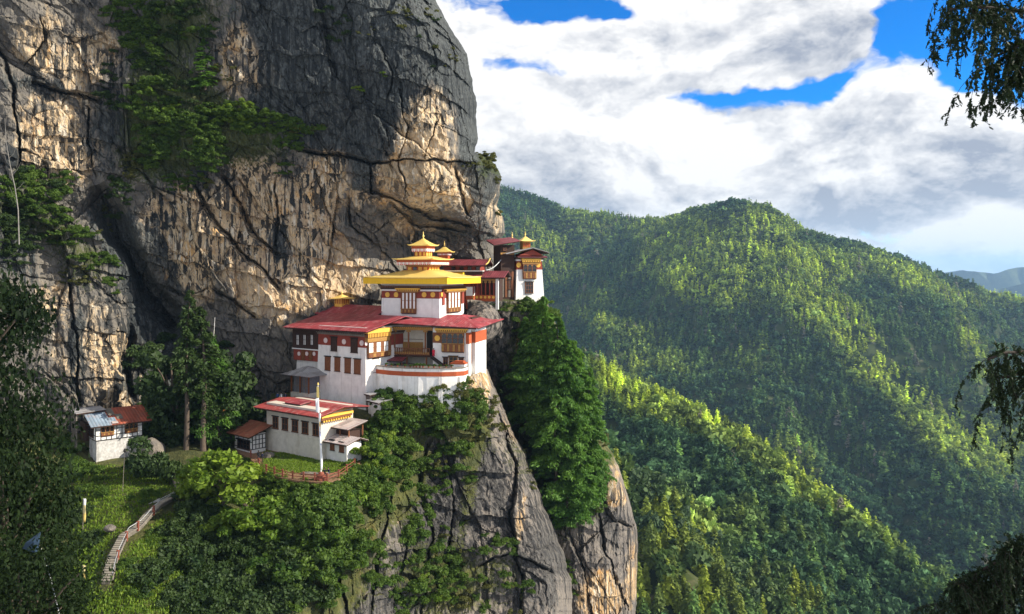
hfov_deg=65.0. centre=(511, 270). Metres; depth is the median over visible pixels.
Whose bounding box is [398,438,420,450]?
shrub
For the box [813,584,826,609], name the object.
pine tree
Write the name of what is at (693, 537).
pine tree
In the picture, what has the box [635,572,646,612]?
pine tree
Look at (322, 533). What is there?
shrub
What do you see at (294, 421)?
window
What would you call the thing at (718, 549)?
pine tree
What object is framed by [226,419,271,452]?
half timbered annexe
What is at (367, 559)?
shrub
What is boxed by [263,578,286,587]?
shrub
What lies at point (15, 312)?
oak tree
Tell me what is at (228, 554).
shrub
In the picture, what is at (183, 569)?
shrub
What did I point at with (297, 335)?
window
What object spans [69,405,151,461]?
half timbered house
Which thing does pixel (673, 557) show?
pine tree
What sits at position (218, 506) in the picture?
shrub
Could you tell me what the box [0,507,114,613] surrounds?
oak tree
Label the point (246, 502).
broadleaf tree
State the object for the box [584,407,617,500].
pine tree
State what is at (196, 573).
shrub
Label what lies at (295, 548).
shrub
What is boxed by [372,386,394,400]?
shrub
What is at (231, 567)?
shrub
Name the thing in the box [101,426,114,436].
bay window
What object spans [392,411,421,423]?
shrub
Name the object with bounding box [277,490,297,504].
shrub
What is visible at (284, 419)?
window
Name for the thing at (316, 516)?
shrub
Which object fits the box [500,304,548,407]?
pine tree
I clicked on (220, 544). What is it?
shrub
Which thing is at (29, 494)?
oak tree
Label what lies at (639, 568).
pine tree
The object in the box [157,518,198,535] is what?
shrub
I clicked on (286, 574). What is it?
shrub
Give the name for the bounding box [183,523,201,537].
shrub
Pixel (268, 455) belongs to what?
boulder
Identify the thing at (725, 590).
pine tree
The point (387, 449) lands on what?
shrub
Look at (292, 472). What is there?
fence
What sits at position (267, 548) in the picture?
shrub
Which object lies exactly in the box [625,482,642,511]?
oak tree
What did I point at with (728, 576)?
pine tree
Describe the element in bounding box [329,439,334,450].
window
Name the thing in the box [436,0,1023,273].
sky
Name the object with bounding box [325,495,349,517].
shrub
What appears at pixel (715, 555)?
pine tree
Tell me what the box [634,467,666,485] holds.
oak tree
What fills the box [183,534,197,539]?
shrub
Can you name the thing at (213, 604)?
shrub
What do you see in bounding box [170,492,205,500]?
shrub
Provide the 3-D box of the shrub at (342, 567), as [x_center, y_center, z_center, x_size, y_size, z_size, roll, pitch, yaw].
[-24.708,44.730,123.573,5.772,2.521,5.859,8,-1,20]
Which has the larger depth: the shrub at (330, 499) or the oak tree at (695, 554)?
the oak tree at (695, 554)
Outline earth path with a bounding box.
[236,449,360,483]
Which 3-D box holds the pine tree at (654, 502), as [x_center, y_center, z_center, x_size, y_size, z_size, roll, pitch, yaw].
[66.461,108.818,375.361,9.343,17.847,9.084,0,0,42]
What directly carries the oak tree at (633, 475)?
on the valley slope
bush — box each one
[121,435,184,482]
[198,505,245,536]
[377,431,397,441]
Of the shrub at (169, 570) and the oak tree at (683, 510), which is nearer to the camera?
the shrub at (169, 570)
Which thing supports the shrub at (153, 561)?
on the rock spur
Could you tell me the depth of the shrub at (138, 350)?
165.77 m
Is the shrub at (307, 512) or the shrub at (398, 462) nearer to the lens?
the shrub at (307, 512)
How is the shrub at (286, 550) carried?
on the rock spur
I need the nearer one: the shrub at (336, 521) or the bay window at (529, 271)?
the shrub at (336, 521)
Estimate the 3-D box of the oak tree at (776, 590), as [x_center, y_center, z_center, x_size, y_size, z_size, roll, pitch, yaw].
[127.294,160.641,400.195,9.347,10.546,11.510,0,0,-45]
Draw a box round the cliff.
[0,0,504,432]
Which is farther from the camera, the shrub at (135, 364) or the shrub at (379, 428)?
the shrub at (135, 364)
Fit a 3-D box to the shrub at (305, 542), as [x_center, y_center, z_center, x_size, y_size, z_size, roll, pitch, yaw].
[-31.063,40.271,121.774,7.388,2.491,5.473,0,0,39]
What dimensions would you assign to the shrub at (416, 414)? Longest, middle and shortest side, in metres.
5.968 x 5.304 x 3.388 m
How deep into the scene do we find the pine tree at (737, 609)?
334.73 m
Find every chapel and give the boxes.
[315,292,381,314]
[435,241,492,304]
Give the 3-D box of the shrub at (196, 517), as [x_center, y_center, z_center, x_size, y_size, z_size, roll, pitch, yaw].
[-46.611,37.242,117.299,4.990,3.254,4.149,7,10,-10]
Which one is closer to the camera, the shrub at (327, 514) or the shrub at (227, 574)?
the shrub at (227, 574)
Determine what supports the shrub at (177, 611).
on the rock spur
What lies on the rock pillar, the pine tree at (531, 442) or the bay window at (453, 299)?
the pine tree at (531, 442)
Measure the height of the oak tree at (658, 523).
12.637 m
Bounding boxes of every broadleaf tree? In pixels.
[133,346,200,441]
[144,379,201,448]
[173,456,222,504]
[187,447,263,506]
[192,391,242,450]
[193,348,266,440]
[221,482,280,530]
[252,494,292,541]
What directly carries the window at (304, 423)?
in the house at (294, 422)
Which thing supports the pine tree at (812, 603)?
on the valley slope
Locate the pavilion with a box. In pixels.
[281,366,326,398]
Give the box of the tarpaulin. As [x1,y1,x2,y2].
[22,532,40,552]
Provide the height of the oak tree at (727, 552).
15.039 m
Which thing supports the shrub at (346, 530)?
on the rock spur
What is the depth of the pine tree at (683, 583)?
333.49 m
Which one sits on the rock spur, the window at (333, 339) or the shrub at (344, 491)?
the shrub at (344, 491)
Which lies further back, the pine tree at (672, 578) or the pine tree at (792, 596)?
the pine tree at (792, 596)
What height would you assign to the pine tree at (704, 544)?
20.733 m
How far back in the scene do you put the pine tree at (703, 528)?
415.46 m
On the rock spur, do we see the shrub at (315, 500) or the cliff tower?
the shrub at (315, 500)
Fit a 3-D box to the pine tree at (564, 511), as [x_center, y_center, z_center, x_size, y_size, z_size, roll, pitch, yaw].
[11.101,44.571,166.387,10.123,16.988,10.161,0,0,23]
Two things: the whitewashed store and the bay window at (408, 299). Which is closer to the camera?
the whitewashed store
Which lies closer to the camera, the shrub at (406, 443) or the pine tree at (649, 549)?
the shrub at (406, 443)
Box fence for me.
[250,450,354,480]
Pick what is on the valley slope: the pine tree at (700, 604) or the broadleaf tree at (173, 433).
the pine tree at (700, 604)
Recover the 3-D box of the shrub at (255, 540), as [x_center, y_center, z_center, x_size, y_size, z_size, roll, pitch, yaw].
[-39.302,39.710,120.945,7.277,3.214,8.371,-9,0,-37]
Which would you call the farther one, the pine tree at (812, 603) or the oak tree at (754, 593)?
the pine tree at (812, 603)
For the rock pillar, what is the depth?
175.55 m
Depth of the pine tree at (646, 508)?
353.97 m
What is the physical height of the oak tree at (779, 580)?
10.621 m
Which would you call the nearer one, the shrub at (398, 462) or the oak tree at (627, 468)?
the shrub at (398, 462)
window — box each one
[87,425,93,437]
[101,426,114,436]
[124,423,137,433]
[236,437,249,450]
[271,415,278,429]
[281,417,288,430]
[291,419,298,432]
[296,334,299,344]
[300,420,308,434]
[301,350,304,359]
[303,334,306,344]
[309,350,312,359]
[310,334,313,344]
[311,422,318,436]
[324,355,330,370]
[329,336,337,351]
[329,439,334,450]
[333,356,340,371]
[338,441,343,452]
[343,357,350,373]
[349,337,357,352]
[353,358,360,374]
[367,340,391,358]
[400,292,416,313]
[441,333,464,352]
[442,356,448,364]
[446,291,460,312]
[448,355,457,364]
[522,264,536,278]
[524,281,533,293]
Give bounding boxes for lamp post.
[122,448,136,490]
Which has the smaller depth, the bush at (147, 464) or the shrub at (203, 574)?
the shrub at (203, 574)
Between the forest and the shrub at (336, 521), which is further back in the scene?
the forest
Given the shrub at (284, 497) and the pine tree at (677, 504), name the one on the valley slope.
the pine tree at (677, 504)
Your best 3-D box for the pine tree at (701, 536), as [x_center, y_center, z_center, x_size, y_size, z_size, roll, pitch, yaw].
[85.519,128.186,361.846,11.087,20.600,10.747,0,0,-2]
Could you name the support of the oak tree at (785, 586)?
on the valley slope
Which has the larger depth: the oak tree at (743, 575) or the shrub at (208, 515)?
the oak tree at (743, 575)
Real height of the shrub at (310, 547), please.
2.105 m
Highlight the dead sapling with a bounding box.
[0,125,23,243]
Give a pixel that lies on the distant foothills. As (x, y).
(1019, 289)
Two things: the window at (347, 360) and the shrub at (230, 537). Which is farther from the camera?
the window at (347, 360)
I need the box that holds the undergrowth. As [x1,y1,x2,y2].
[0,0,609,613]
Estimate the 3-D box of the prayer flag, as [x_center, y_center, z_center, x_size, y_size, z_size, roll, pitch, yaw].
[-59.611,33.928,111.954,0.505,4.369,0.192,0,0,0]
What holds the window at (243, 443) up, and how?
in the half timbered annexe
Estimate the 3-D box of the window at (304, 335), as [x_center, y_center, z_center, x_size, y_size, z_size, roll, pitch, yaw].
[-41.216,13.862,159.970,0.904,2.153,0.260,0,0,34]
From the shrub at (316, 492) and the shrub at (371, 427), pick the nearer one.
the shrub at (316, 492)
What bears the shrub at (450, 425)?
on the rock spur
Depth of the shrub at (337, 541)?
122.16 m
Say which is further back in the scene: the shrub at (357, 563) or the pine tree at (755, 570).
the pine tree at (755, 570)
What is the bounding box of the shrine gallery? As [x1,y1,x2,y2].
[466,271,510,312]
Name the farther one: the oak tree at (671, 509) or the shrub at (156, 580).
the oak tree at (671, 509)
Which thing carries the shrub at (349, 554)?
on the rock spur
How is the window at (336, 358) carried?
in the monastery block
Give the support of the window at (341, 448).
in the whitewashed store
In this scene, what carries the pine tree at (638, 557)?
on the valley slope
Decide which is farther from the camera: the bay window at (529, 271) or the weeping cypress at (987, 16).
the bay window at (529, 271)
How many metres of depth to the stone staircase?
110.97 m
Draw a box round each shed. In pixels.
[363,391,378,409]
[366,397,392,416]
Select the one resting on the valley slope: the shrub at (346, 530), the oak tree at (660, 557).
the oak tree at (660, 557)
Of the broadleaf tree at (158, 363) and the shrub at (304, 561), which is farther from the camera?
the broadleaf tree at (158, 363)
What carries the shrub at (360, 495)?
on the rock spur
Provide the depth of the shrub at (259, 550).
117.17 m
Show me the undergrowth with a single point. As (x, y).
(246, 116)
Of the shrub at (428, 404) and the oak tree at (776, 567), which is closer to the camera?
the shrub at (428, 404)
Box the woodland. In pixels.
[581,345,965,613]
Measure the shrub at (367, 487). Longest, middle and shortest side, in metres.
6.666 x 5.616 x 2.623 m
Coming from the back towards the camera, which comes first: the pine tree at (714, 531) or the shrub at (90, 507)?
the pine tree at (714, 531)
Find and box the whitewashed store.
[323,434,367,461]
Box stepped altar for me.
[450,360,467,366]
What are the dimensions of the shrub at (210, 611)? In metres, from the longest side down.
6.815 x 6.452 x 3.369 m
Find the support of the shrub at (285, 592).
on the rock spur
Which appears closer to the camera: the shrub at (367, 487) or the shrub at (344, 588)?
the shrub at (344, 588)
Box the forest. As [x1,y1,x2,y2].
[497,184,1023,613]
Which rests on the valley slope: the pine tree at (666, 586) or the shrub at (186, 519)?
the pine tree at (666, 586)
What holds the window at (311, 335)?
in the monastery block
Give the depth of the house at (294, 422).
142.03 m
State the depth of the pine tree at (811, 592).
409.28 m
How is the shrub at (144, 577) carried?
on the rock spur
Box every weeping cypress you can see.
[908,531,1023,613]
[921,0,1023,473]
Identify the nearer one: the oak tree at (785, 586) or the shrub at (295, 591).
the shrub at (295, 591)
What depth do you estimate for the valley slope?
411.69 m
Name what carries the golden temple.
on the monastery block
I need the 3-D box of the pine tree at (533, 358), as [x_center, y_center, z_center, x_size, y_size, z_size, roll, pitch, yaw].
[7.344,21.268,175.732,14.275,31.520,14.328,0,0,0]
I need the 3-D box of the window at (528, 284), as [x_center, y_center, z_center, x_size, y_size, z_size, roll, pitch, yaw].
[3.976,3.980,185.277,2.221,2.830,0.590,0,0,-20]
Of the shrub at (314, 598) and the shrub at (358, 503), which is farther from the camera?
the shrub at (358, 503)
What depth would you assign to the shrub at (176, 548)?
110.01 m
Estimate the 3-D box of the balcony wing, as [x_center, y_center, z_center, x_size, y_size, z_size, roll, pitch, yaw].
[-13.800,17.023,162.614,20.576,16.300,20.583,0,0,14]
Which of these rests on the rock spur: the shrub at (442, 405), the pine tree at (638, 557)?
the shrub at (442, 405)
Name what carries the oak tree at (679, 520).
on the valley slope
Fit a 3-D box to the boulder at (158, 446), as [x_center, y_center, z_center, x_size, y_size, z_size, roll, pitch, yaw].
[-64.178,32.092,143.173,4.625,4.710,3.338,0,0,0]
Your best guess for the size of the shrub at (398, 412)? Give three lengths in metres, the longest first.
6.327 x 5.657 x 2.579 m
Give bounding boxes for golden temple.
[362,232,481,317]
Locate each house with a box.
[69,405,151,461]
[253,397,367,459]
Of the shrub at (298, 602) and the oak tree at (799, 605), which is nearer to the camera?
the shrub at (298, 602)
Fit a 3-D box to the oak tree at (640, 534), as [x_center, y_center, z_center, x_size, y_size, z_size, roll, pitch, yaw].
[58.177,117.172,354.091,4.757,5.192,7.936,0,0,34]
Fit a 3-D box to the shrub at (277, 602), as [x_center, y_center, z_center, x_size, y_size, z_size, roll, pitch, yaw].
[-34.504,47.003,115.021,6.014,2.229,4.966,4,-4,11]
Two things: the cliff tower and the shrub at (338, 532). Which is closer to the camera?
the shrub at (338, 532)
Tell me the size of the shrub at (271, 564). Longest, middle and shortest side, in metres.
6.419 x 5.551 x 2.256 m
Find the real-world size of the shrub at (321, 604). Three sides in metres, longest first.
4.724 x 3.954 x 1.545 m
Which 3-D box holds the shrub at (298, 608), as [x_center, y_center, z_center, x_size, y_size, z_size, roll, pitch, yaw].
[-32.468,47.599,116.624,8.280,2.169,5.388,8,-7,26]
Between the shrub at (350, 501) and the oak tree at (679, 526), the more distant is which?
the oak tree at (679, 526)
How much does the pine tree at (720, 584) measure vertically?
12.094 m
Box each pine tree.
[168,289,202,449]
[184,306,226,450]
[189,38,217,89]
[189,337,242,446]
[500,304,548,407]
[506,317,537,432]
[514,296,560,436]
[523,369,551,461]
[527,317,578,435]
[528,394,596,506]
[529,337,601,450]
[546,447,587,528]
[553,420,605,526]
[556,340,607,445]
[568,367,610,471]
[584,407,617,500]
[613,447,621,467]
[622,471,634,509]
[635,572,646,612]
[637,497,652,544]
[637,549,641,566]
[637,562,646,595]
[638,533,643,551]
[639,519,660,571]
[642,562,652,592]
[643,592,653,613]
[650,486,659,511]
[651,531,664,571]
[651,583,668,613]
[658,495,674,541]
[659,558,676,605]
[661,531,668,548]
[662,556,677,603]
[669,487,684,527]
[670,554,683,601]
[672,524,677,538]
[672,585,683,613]
[675,534,683,553]
[676,547,686,582]
[679,522,695,569]
[680,573,686,594]
[680,582,694,613]
[689,527,699,543]
[692,562,701,577]
[696,564,714,613]
[697,534,705,546]
[697,595,704,613]
[700,522,706,532]
[700,538,707,568]
[705,545,713,574]
[707,567,714,589]
[710,525,719,546]
[710,587,722,613]
[711,563,715,592]
[712,550,717,561]
[712,557,725,592]
[716,546,724,563]
[718,579,727,606]
[723,567,739,613]
[724,581,729,610]
[728,573,738,613]
[734,593,747,613]
[735,602,741,613]
[742,568,761,612]
[751,559,760,579]
[757,555,771,580]
[759,595,766,613]
[767,584,773,593]
[785,584,797,613]
[789,564,800,597]
[797,580,811,612]
[806,581,815,605]
[810,599,816,610]
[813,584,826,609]
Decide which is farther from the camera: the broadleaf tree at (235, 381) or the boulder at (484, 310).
the boulder at (484, 310)
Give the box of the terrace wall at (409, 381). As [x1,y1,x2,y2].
[376,363,467,412]
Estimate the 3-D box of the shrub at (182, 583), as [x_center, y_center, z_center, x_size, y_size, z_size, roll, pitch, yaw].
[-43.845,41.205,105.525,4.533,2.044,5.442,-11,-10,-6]
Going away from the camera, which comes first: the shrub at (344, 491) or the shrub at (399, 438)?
the shrub at (344, 491)
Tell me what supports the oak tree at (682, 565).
on the valley slope
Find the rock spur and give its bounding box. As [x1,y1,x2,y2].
[5,369,572,613]
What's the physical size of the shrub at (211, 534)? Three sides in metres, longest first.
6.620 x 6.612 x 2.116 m
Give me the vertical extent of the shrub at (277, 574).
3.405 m
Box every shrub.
[7,206,28,214]
[73,504,95,512]
[121,360,142,369]
[123,556,166,582]
[124,341,164,360]
[126,566,163,585]
[141,574,168,593]
[145,559,168,573]
[155,332,177,342]
[155,586,188,607]
[155,591,181,609]
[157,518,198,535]
[158,537,217,572]
[159,561,175,576]
[160,542,194,567]
[160,575,195,592]
[163,600,195,613]
[167,586,199,611]
[169,588,223,613]
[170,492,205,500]
[170,578,211,599]
[172,498,197,517]
[173,514,188,526]
[174,564,204,579]
[175,496,206,513]
[176,567,218,588]
[178,504,218,519]
[178,513,208,537]
[180,543,213,562]
[181,538,191,550]
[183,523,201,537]
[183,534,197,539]
[189,590,223,613]
[190,583,223,612]
[191,592,219,613]
[197,507,213,528]
[199,555,214,568]
[200,559,214,580]
[202,527,218,542]
[202,562,223,582]
[208,550,237,561]
[208,582,235,604]
[209,503,222,513]
[211,560,241,581]
[211,600,243,613]
[212,532,256,556]
[213,551,237,563]
[214,563,244,589]
[216,523,242,543]
[216,532,245,553]
[216,602,227,613]
[223,571,249,587]
[225,559,255,577]
[225,585,264,605]
[226,602,248,613]
[231,584,258,603]
[231,586,258,613]
[233,531,260,545]
[234,559,256,586]
[237,548,273,559]
[241,528,271,540]
[241,551,261,574]
[243,535,252,542]
[245,536,295,548]
[246,548,275,567]
[248,596,280,613]
[251,543,283,554]
[251,572,271,584]
[256,557,309,575]
[256,569,280,579]
[256,577,298,599]
[256,594,275,613]
[260,545,291,563]
[260,581,294,591]
[262,580,308,600]
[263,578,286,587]
[268,555,281,570]
[269,598,285,607]
[270,549,295,570]
[271,560,313,582]
[272,525,297,536]
[272,591,318,603]
[272,601,282,612]
[272,602,304,613]
[274,502,313,530]
[274,539,303,560]
[275,520,306,531]
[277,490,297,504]
[280,496,309,526]
[280,570,301,580]
[281,530,317,542]
[284,599,306,612]
[285,527,318,534]
[286,513,320,529]
[287,551,308,569]
[289,581,306,600]
[290,547,326,570]
[290,584,317,602]
[291,487,312,508]
[292,504,315,519]
[292,535,329,547]
[292,599,308,608]
[297,555,323,577]
[298,545,306,552]
[301,498,343,512]
[301,521,345,539]
[304,485,334,497]
[306,570,326,578]
[307,489,323,498]
[307,542,334,550]
[307,545,334,559]
[307,569,341,580]
[309,491,348,510]
[309,519,324,528]
[310,510,354,528]
[312,503,323,522]
[312,554,337,564]
[314,548,340,568]
[314,564,340,579]
[315,584,344,601]
[315,598,336,609]
[316,565,333,581]
[320,485,344,501]
[320,501,346,519]
[321,573,347,584]
[322,524,344,538]
[322,543,349,565]
[323,537,346,546]
[323,564,334,574]
[324,516,348,526]
[324,526,353,541]
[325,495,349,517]
[325,582,348,606]
[334,550,355,567]
[335,503,354,512]
[336,483,351,494]
[336,497,355,513]
[336,555,366,571]
[337,550,359,569]
[339,462,375,475]
[339,513,364,524]
[339,555,369,572]
[341,489,366,502]
[341,537,364,554]
[342,514,358,524]
[344,538,386,560]
[346,489,364,502]
[346,528,376,541]
[346,550,368,568]
[347,467,362,485]
[348,507,361,521]
[350,445,383,457]
[352,473,378,490]
[354,481,380,492]
[355,490,365,506]
[357,469,383,483]
[358,441,383,454]
[360,421,381,436]
[361,430,377,443]
[362,493,386,507]
[363,426,387,439]
[364,416,404,428]
[365,483,394,503]
[369,397,393,409]
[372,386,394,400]
[372,449,395,463]
[372,470,393,476]
[374,408,403,416]
[376,441,391,452]
[380,415,410,425]
[380,465,394,478]
[383,466,400,474]
[388,454,403,465]
[391,389,411,401]
[392,404,411,416]
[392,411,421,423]
[392,434,402,443]
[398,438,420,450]
[399,439,411,451]
[404,398,419,409]
[406,402,433,418]
[410,458,427,465]
[421,402,433,407]
[424,419,457,429]
[429,395,447,410]
[429,537,455,551]
[432,441,461,458]
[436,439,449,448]
[449,404,480,412]
[453,399,484,409]
[475,400,488,413]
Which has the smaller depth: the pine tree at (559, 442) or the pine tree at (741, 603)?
the pine tree at (559, 442)
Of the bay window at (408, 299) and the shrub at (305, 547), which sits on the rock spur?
the shrub at (305, 547)
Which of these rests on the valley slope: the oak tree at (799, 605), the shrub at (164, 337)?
the oak tree at (799, 605)
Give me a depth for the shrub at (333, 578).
119.54 m
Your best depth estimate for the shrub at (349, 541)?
124.76 m
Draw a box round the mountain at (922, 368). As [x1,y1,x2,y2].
[497,192,1023,613]
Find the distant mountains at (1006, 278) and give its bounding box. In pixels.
[945,267,1023,290]
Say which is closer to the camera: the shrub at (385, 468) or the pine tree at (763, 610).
the shrub at (385, 468)
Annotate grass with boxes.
[65,463,191,613]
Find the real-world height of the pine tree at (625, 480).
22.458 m
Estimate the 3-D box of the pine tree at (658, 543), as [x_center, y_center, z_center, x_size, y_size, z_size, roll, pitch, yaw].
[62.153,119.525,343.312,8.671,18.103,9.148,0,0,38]
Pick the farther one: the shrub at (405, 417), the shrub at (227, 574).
the shrub at (405, 417)
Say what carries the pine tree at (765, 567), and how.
on the valley slope
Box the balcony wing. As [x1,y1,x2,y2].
[387,314,502,375]
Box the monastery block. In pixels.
[283,313,411,409]
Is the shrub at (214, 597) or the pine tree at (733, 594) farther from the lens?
the pine tree at (733, 594)
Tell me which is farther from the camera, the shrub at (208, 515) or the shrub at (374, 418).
the shrub at (374, 418)
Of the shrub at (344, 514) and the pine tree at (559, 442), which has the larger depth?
the pine tree at (559, 442)
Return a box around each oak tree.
[0,261,89,590]
[0,416,103,613]
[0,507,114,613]
[613,452,635,468]
[615,456,634,475]
[620,467,640,484]
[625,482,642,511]
[632,507,641,522]
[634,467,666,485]
[634,474,648,487]
[635,510,663,532]
[637,483,669,507]
[638,492,650,507]
[638,512,658,529]
[638,532,645,540]
[652,547,680,580]
[666,495,691,520]
[667,498,687,514]
[667,504,676,517]
[668,503,689,516]
[668,541,713,569]
[669,538,676,544]
[672,524,682,535]
[675,515,692,530]
[676,555,687,574]
[682,515,689,522]
[689,527,707,543]
[703,529,722,546]
[714,539,735,561]
[724,559,742,586]
[729,555,749,572]
[736,585,760,608]
[740,571,753,584]
[745,574,772,595]
[746,596,754,605]
[760,590,793,613]
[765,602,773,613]
[767,586,780,592]
[768,559,793,582]
[770,571,788,583]
[770,576,783,592]
[778,583,791,594]
[794,596,809,611]
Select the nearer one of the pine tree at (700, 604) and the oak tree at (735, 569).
the pine tree at (700, 604)
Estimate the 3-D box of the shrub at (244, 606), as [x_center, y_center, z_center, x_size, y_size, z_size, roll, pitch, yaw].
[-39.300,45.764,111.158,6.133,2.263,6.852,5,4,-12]
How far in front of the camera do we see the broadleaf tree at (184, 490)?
122.40 m
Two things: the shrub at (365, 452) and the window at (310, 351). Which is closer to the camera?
the shrub at (365, 452)
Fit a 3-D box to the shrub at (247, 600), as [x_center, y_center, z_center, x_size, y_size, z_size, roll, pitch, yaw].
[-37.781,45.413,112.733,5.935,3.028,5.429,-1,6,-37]
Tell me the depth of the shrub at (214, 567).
112.03 m
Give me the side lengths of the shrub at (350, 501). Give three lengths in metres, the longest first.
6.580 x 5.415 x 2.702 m
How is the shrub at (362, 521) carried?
on the rock spur
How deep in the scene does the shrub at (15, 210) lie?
152.72 m
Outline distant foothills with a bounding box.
[991,283,1023,296]
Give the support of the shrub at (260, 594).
on the rock spur
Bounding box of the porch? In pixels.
[331,418,367,445]
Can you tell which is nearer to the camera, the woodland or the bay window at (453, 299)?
the bay window at (453, 299)
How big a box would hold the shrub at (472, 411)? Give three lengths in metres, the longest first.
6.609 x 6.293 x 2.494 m
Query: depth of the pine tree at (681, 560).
338.65 m
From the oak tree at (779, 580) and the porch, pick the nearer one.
the porch
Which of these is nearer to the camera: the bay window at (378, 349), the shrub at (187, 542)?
the shrub at (187, 542)
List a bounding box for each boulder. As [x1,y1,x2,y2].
[103,524,115,532]
[139,437,165,454]
[263,452,274,458]
[301,471,317,474]
[466,302,501,342]
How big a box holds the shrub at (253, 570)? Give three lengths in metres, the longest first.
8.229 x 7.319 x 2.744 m
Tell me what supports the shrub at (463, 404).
on the rock spur
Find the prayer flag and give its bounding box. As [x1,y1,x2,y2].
[82,499,85,528]
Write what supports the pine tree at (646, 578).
on the valley slope
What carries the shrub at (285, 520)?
on the rock spur
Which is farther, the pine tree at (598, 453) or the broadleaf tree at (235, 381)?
the pine tree at (598, 453)
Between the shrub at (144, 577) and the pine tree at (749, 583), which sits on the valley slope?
the pine tree at (749, 583)
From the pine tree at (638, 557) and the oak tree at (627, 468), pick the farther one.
the oak tree at (627, 468)
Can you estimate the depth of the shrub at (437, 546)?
139.75 m
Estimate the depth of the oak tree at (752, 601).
352.49 m
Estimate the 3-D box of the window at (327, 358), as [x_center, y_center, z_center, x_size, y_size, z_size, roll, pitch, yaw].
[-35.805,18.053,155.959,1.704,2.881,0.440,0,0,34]
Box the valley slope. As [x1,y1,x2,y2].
[592,385,949,613]
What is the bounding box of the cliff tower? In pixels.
[486,232,548,301]
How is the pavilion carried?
on the rock ledge
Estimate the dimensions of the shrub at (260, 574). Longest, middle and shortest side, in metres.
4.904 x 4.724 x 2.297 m
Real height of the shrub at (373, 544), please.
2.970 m
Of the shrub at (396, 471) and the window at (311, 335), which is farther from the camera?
the window at (311, 335)
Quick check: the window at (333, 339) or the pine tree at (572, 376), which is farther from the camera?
the pine tree at (572, 376)
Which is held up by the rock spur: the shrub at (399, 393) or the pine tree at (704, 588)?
the shrub at (399, 393)
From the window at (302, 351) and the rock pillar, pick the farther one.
the rock pillar
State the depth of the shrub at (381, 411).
144.77 m
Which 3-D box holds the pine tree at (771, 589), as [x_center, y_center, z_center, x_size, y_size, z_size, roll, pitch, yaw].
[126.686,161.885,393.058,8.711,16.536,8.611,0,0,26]
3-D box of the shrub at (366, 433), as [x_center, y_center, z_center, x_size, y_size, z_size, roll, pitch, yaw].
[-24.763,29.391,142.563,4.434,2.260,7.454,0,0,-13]
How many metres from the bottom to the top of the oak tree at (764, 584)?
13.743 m
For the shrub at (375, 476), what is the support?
on the rock spur
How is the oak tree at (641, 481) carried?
on the valley slope
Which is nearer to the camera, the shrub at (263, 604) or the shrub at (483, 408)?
the shrub at (263, 604)
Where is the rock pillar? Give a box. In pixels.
[467,299,637,613]
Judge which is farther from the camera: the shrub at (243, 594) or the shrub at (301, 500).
the shrub at (301, 500)
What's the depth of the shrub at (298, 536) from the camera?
119.34 m
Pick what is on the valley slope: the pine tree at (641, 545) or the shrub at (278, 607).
the pine tree at (641, 545)
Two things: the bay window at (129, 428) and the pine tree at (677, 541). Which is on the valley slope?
the pine tree at (677, 541)
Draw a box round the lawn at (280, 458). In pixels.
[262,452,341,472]
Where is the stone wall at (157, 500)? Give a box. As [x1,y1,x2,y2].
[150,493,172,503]
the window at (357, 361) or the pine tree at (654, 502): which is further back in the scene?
the pine tree at (654, 502)
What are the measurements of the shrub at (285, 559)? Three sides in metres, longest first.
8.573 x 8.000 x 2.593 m
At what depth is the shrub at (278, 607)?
113.70 m
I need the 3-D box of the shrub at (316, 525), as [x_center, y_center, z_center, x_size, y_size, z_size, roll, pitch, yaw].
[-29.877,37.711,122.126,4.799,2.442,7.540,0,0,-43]
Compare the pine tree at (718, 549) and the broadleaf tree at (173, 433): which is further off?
the pine tree at (718, 549)
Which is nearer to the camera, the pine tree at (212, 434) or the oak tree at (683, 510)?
the pine tree at (212, 434)
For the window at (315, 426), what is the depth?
138.80 m
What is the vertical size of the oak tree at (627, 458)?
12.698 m
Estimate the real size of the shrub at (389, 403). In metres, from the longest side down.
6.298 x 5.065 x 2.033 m
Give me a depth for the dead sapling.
95.97 m
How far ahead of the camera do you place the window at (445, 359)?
153.91 m
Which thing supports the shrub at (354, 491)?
on the rock spur
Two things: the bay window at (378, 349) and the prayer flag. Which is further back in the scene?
the bay window at (378, 349)
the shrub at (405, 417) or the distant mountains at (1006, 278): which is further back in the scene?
the distant mountains at (1006, 278)
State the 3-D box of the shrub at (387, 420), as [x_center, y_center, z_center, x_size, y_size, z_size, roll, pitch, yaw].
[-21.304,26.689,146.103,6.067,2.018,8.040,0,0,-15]
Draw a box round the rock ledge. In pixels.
[270,392,371,444]
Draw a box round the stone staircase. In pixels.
[101,492,172,584]
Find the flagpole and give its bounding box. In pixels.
[315,383,325,480]
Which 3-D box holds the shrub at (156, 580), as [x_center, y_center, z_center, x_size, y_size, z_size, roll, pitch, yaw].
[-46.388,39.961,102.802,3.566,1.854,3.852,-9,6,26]
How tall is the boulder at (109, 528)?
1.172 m
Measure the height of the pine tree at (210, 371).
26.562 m
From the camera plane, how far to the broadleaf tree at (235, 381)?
150.62 m
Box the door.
[427,331,432,353]

